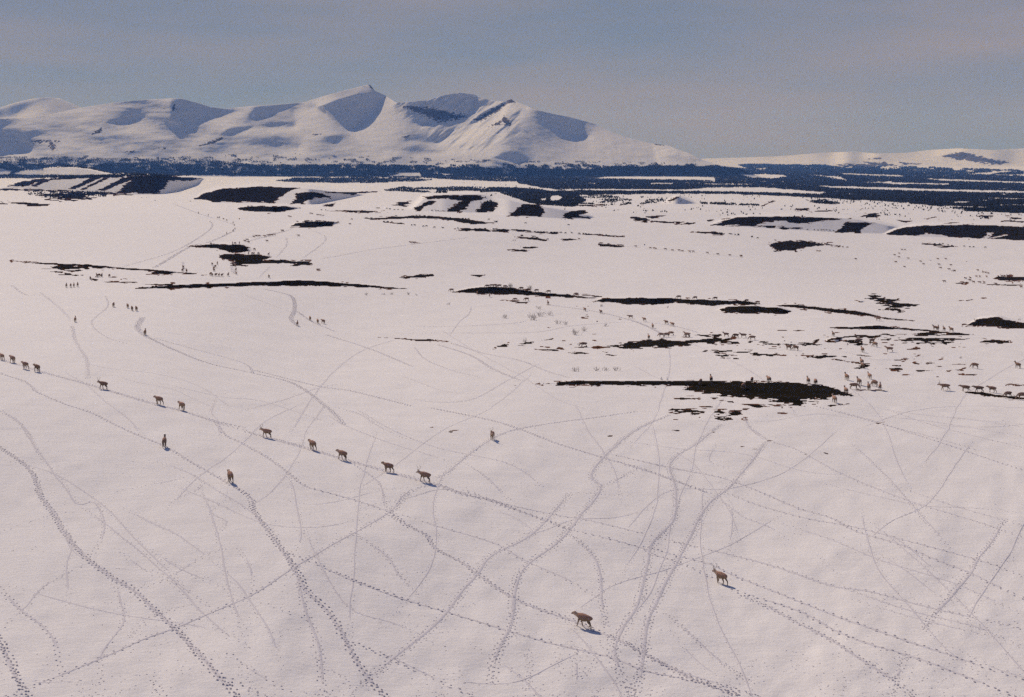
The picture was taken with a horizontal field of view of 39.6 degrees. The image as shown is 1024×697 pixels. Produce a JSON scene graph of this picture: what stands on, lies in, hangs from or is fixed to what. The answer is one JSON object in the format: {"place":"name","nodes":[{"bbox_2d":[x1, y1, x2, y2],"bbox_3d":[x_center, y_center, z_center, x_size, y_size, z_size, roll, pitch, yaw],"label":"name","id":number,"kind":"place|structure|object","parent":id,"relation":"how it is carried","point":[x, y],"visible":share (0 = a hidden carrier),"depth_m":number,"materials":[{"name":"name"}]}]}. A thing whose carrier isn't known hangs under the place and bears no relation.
{"place":"outdoors","nodes":[
{"label":"outdoors","id":0,"kind":"place"},
{"bbox_2d":[0,97,80,118],"bbox_3d":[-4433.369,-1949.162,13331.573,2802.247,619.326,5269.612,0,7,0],"label":"mountain","id":1,"kind":"structure","parent":0,"point":[35,107],"depth_m":11162.38,"materials":[{"name":"white snow"}]},
{"bbox_2d":[0,85,760,176],"bbox_3d":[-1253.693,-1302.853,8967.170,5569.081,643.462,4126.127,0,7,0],"label":"mountain","id":2,"kind":"structure","parent":0,"point":[364,122],"depth_m":7536.43,"materials":[{"name":"white snow"}]},
{"bbox_2d":[27,85,663,152],"bbox_3d":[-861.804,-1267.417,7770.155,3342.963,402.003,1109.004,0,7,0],"label":"rock outcrop","id":3,"kind":"object","parent":2,"relation":"on","point":[441,115],"visible":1,"depth_m":7931.96,"materials":[{"name":"grey stone"}]},
{"bbox_2d":[0,166,1023,696],"bbox_3d":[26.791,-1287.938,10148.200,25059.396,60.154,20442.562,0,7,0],"label":"snow field","id":4,"kind":"structure","parent":0,"point":[106,462],"depth_m":162.85,"materials":[{"name":"white snow"}]},
{"bbox_2d":[21,361,28,368],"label":"reindeer","id":5,"kind":"object","parent":4,"relation":"on","point":[24,364],"visible":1,"depth_m":202.05,"materials":[{"name":"fur"}]},
{"bbox_2d":[33,364,39,371],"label":"reindeer","id":6,"kind":"object","parent":4,"relation":"on","point":[36,366],"visible":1,"depth_m":200.02,"materials":[{"name":"fur"}]},
{"bbox_2d":[97,379,107,388],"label":"reindeer","id":7,"kind":"object","parent":4,"relation":"on","point":[102,383],"visible":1,"depth_m":185.80,"materials":[{"name":"fur"}]},
{"bbox_2d":[7,175,201,193],"bbox_3d":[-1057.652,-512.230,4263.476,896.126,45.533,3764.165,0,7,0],"label":"bare heath","id":8,"kind":"object","parent":4,"relation":"on","point":[147,184],"visible":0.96,"depth_m":2568.70,"materials":[{"name":"black plant"}]},
{"bbox_2d":[16,261,203,275],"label":"bare heath","id":9,"kind":"object","parent":4,"relation":"on","point":[78,267],"visible":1,"depth_m":481.27,"materials":[{"name":"black plant"}]},
{"bbox_2d":[153,395,163,404],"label":"reindeer","id":10,"kind":"object","parent":4,"relation":"on","point":[159,398],"visible":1,"depth_m":176.58,"materials":[{"name":"fur"}]},
{"bbox_2d":[162,434,166,446],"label":"reindeer","id":11,"kind":"object","parent":4,"relation":"on","point":[164,439],"visible":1,"depth_m":151.31,"materials":[{"name":"fur"}]},
{"bbox_2d":[178,401,184,410],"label":"reindeer","id":12,"kind":"object","parent":4,"relation":"on","point":[182,404],"visible":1,"depth_m":174.30,"materials":[{"name":"fur"}]},
{"bbox_2d":[189,244,250,252],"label":"bare heath","id":13,"kind":"object","parent":4,"relation":"on","point":[236,248],"visible":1,"depth_m":609.44,"materials":[{"name":"black plant"}]},
{"bbox_2d":[227,469,233,482],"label":"reindeer","id":14,"kind":"object","parent":4,"relation":"on","point":[229,474],"visible":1,"depth_m":136.76,"materials":[{"name":"fur"}]},
{"bbox_2d":[193,186,297,203],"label":"bare heath","id":15,"kind":"object","parent":4,"relation":"on","point":[268,194],"visible":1,"depth_m":1512.93,"materials":[{"name":"black plant"}]},
{"bbox_2d":[259,425,271,436],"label":"reindeer","id":16,"kind":"object","parent":4,"relation":"on","point":[268,431],"visible":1,"depth_m":161.60,"materials":[{"name":"fur"}]},
{"bbox_2d":[219,253,312,266],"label":"bare heath","id":17,"kind":"object","parent":4,"relation":"on","point":[239,259],"visible":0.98,"depth_m":555.69,"materials":[{"name":"black plant"}]},
{"bbox_2d":[238,206,293,212],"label":"bare heath","id":18,"kind":"object","parent":4,"relation":"on","point":[275,209],"visible":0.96,"depth_m":1073.18,"materials":[{"name":"black plant"}]},
{"bbox_2d":[135,280,406,288],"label":"bare heath","id":19,"kind":"object","parent":4,"relation":"on","point":[290,283],"visible":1,"depth_m":445.92,"materials":[{"name":"black plant"}]},
{"bbox_2d":[291,192,330,203],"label":"bare heath","id":20,"kind":"object","parent":4,"relation":"on","point":[302,197],"visible":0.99,"depth_m":1425.51,"materials":[{"name":"black plant"}]},
{"bbox_2d":[308,439,316,450],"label":"reindeer","id":21,"kind":"object","parent":4,"relation":"on","point":[312,443],"visible":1,"depth_m":155.87,"materials":[{"name":"fur"}]},
{"bbox_2d":[292,221,333,227],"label":"bare heath","id":22,"kind":"object","parent":4,"relation":"on","point":[307,224],"visible":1,"depth_m":826.47,"materials":[{"name":"black plant"}]},
{"bbox_2d":[336,449,346,459],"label":"reindeer","id":23,"kind":"object","parent":4,"relation":"on","point":[342,453],"visible":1,"depth_m":151.40,"materials":[{"name":"fur"}]},
{"bbox_2d":[381,461,393,472],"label":"reindeer","id":24,"kind":"object","parent":4,"relation":"on","point":[388,465],"visible":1,"depth_m":146.29,"materials":[{"name":"fur"}]},
{"bbox_2d":[416,465,430,482],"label":"reindeer","id":25,"kind":"object","parent":4,"relation":"on","point":[423,474],"visible":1,"depth_m":142.40,"materials":[{"name":"fur"}]},
{"bbox_2d":[414,201,436,210],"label":"bare heath","id":26,"kind":"object","parent":4,"relation":"on","point":[421,207],"visible":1,"depth_m":1155.26,"materials":[{"name":"black plant"}]},
{"bbox_2d":[422,195,484,212],"bbox_3d":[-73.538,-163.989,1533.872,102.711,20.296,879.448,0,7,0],"label":"bare heath","id":27,"kind":"object","parent":4,"relation":"on","point":[463,202],"visible":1,"depth_m":1159.63,"materials":[{"name":"black plant"}]},
{"bbox_2d":[476,201,497,212],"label":"bare heath","id":28,"kind":"object","parent":4,"relation":"on","point":[485,206],"visible":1,"depth_m":1140.50,"materials":[{"name":"black plant"}]},
{"bbox_2d":[1,194,986,247],"bbox_3d":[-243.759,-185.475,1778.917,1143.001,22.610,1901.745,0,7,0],"label":"distant reindeer herd","id":29,"kind":"object","parent":4,"relation":"on","point":[535,231],"visible":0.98,"depth_m":970.29,"materials":[{"name":"grey fur"}]},
{"bbox_2d":[0,153,1023,220],"bbox_3d":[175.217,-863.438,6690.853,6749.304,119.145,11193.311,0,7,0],"label":"forest","id":30,"kind":"object","parent":4,"relation":"on","point":[796,177],"visible":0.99,"depth_m":5827.51,"materials":[{"name":"plant"}]},
{"bbox_2d":[0,204,1023,696],"bbox_3d":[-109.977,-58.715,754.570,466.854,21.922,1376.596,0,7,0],"label":"hoofprints","id":31,"kind":"object","parent":4,"relation":"on","point":[280,548],"visible":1,"depth_m":114.95,"materials":[{"name":"grey"}]},
{"bbox_2d":[0,188,1023,454],"bbox_3d":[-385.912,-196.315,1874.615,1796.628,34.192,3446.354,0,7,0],"label":"heath patches","id":32,"kind":"object","parent":4,"relation":"on","point":[788,246],"visible":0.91,"depth_m":926.53,"materials":[{"name":"brown plant"}]},
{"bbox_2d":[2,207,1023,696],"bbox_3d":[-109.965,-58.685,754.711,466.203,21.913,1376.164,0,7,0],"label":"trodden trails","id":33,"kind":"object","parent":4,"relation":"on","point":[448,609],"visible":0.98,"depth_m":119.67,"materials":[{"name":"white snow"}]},
{"bbox_2d":[9,197,1023,430],"bbox_3d":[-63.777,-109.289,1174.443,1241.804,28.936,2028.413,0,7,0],"label":"heath flecks","id":34,"kind":"object","parent":4,"relation":"on","point":[735,337],"visible":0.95,"depth_m":302.43,"materials":[{"name":"brown plant"}]},
{"bbox_2d":[452,287,595,297],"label":"bare heath","id":35,"kind":"object","parent":4,"relation":"on","point":[496,290],"visible":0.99,"depth_m":462.21,"materials":[{"name":"brown plant"}]},
{"bbox_2d":[507,204,544,217],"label":"bare heath","id":36,"kind":"object","parent":4,"relation":"on","point":[537,210],"visible":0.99,"depth_m":1105.03,"materials":[{"name":"black plant"}]},
{"bbox_2d":[562,210,590,218],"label":"bare heath","id":37,"kind":"object","parent":4,"relation":"on","point":[572,214],"visible":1,"depth_m":1117.59,"materials":[{"name":"black plant"}]},
{"bbox_2d":[571,611,592,629],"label":"reindeer","id":38,"kind":"object","parent":4,"relation":"on","point":[583,617],"visible":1,"depth_m":101.55,"materials":[{"name":"fur"}]},
{"bbox_2d":[595,297,759,305],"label":"bare heath","id":39,"kind":"object","parent":4,"relation":"on","point":[641,301],"visible":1,"depth_m":436.70,"materials":[{"name":"brown plant"}]},
{"bbox_2d":[543,380,852,420],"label":"bare heath","id":40,"kind":"object","parent":4,"relation":"on","point":[789,393],"visible":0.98,"depth_m":220.99,"materials":[{"name":"brown plant"}]},
{"bbox_2d":[606,334,821,348],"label":"bare heath","id":41,"kind":"object","parent":4,"relation":"on","point":[662,343],"visible":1,"depth_m":304.52,"materials":[{"name":"brown plant"}]},
{"bbox_2d":[712,566,727,584],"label":"reindeer","id":42,"kind":"object","parent":4,"relation":"on","point":[721,575],"visible":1,"depth_m":113.95,"materials":[{"name":"fur"}]},
{"bbox_2d":[719,306,790,313],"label":"bare heath","id":43,"kind":"object","parent":4,"relation":"on","point":[749,309],"visible":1,"depth_m":394.92,"materials":[{"name":"brown plant"}]},
{"bbox_2d":[710,216,851,229],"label":"bare heath","id":44,"kind":"object","parent":4,"relation":"on","point":[746,221],"visible":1,"depth_m":1133.31,"materials":[{"name":"black plant"}]},
{"bbox_2d":[777,305,914,320],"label":"bare heath","id":45,"kind":"object","parent":4,"relation":"on","point":[833,310],"visible":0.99,"depth_m":396.92,"materials":[{"name":"brown plant"}]},
{"bbox_2d":[835,222,871,232],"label":"bare heath","id":46,"kind":"object","parent":4,"relation":"on","point":[854,227],"visible":1,"depth_m":1141.78,"materials":[{"name":"black plant"}]},
{"bbox_2d":[849,383,862,388],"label":"reindeer","id":47,"kind":"object","parent":4,"relation":"on","point":[854,384],"visible":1,"depth_m":221.17,"materials":[{"name":"fur"}]},
{"bbox_2d":[854,293,919,312],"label":"bare heath","id":48,"kind":"object","parent":4,"relation":"on","point":[895,306],"visible":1,"depth_m":462.45,"materials":[{"name":"brown plant"}]},
{"bbox_2d":[830,325,969,334],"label":"bare heath","id":49,"kind":"object","parent":4,"relation":"on","point":[879,327],"visible":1,"depth_m":337.14,"materials":[{"name":"brown plant"}]},
{"bbox_2d":[826,332,1008,346],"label":"bare heath","id":50,"kind":"object","parent":4,"relation":"on","point":[930,340],"visible":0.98,"depth_m":313.58,"materials":[{"name":"brown plant"}]},
{"bbox_2d":[937,382,949,389],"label":"reindeer","id":51,"kind":"object","parent":4,"relation":"on","point":[945,385],"visible":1,"depth_m":222.49,"materials":[{"name":"fur"}]},
{"bbox_2d":[886,224,1023,239],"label":"bare heath","id":52,"kind":"object","parent":4,"relation":"on","point":[982,231],"visible":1,"depth_m":1116.27,"materials":[{"name":"black plant"}]},
{"bbox_2d":[958,385,969,391],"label":"reindeer","id":53,"kind":"object","parent":4,"relation":"on","point":[965,386],"visible":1,"depth_m":221.24,"materials":[{"name":"fur"}]},
{"bbox_2d":[971,385,983,392],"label":"reindeer","id":54,"kind":"object","parent":4,"relation":"on","point":[979,387],"visible":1,"depth_m":220.53,"materials":[{"name":"fur"}]},
{"bbox_2d":[986,385,996,392],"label":"reindeer","id":55,"kind":"object","parent":4,"relation":"on","point":[992,388],"visible":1,"depth_m":220.00,"materials":[{"name":"fur"}]},
{"bbox_2d":[967,317,1023,328],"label":"bare heath","id":56,"kind":"object","parent":4,"relation":"on","point":[999,322],"visible":1,"depth_m":364.62,"materials":[{"name":"brown plant"}]},
{"bbox_2d":[1002,391,1011,396],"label":"reindeer","id":57,"kind":"object","parent":4,"relation":"on","point":[1006,393],"visible":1,"depth_m":213.85,"materials":[{"name":"fur"}]},
{"bbox_2d":[1014,392,1023,398],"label":"reindeer","id":58,"kind":"object","parent":4,"relation":"on","point":[1020,394],"visible":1,"depth_m":211.63,"materials":[{"name":"fur"}]},
{"bbox_2d":[0,0,1023,158],"label":"sky","id":59,"kind":"structure","parent":0,"point":[703,79],"materials":[{"name":"blue"}]},
{"bbox_2d":[702,148,1023,165],"bbox_3d":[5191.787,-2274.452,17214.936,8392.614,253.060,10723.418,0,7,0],"label":"hills","id":60,"kind":"structure","parent":0,"point":[1013,157],"depth_m":12643.48,"materials":[{"name":"white snow"}]},
{"bbox_2d":[836,152,1008,165],"bbox_3d":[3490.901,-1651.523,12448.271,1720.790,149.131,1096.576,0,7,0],"label":"rock outcrop","id":61,"kind":"object","parent":60,"relation":"on","point":[966,156],"visible":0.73,"depth_m":12415.39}
]}

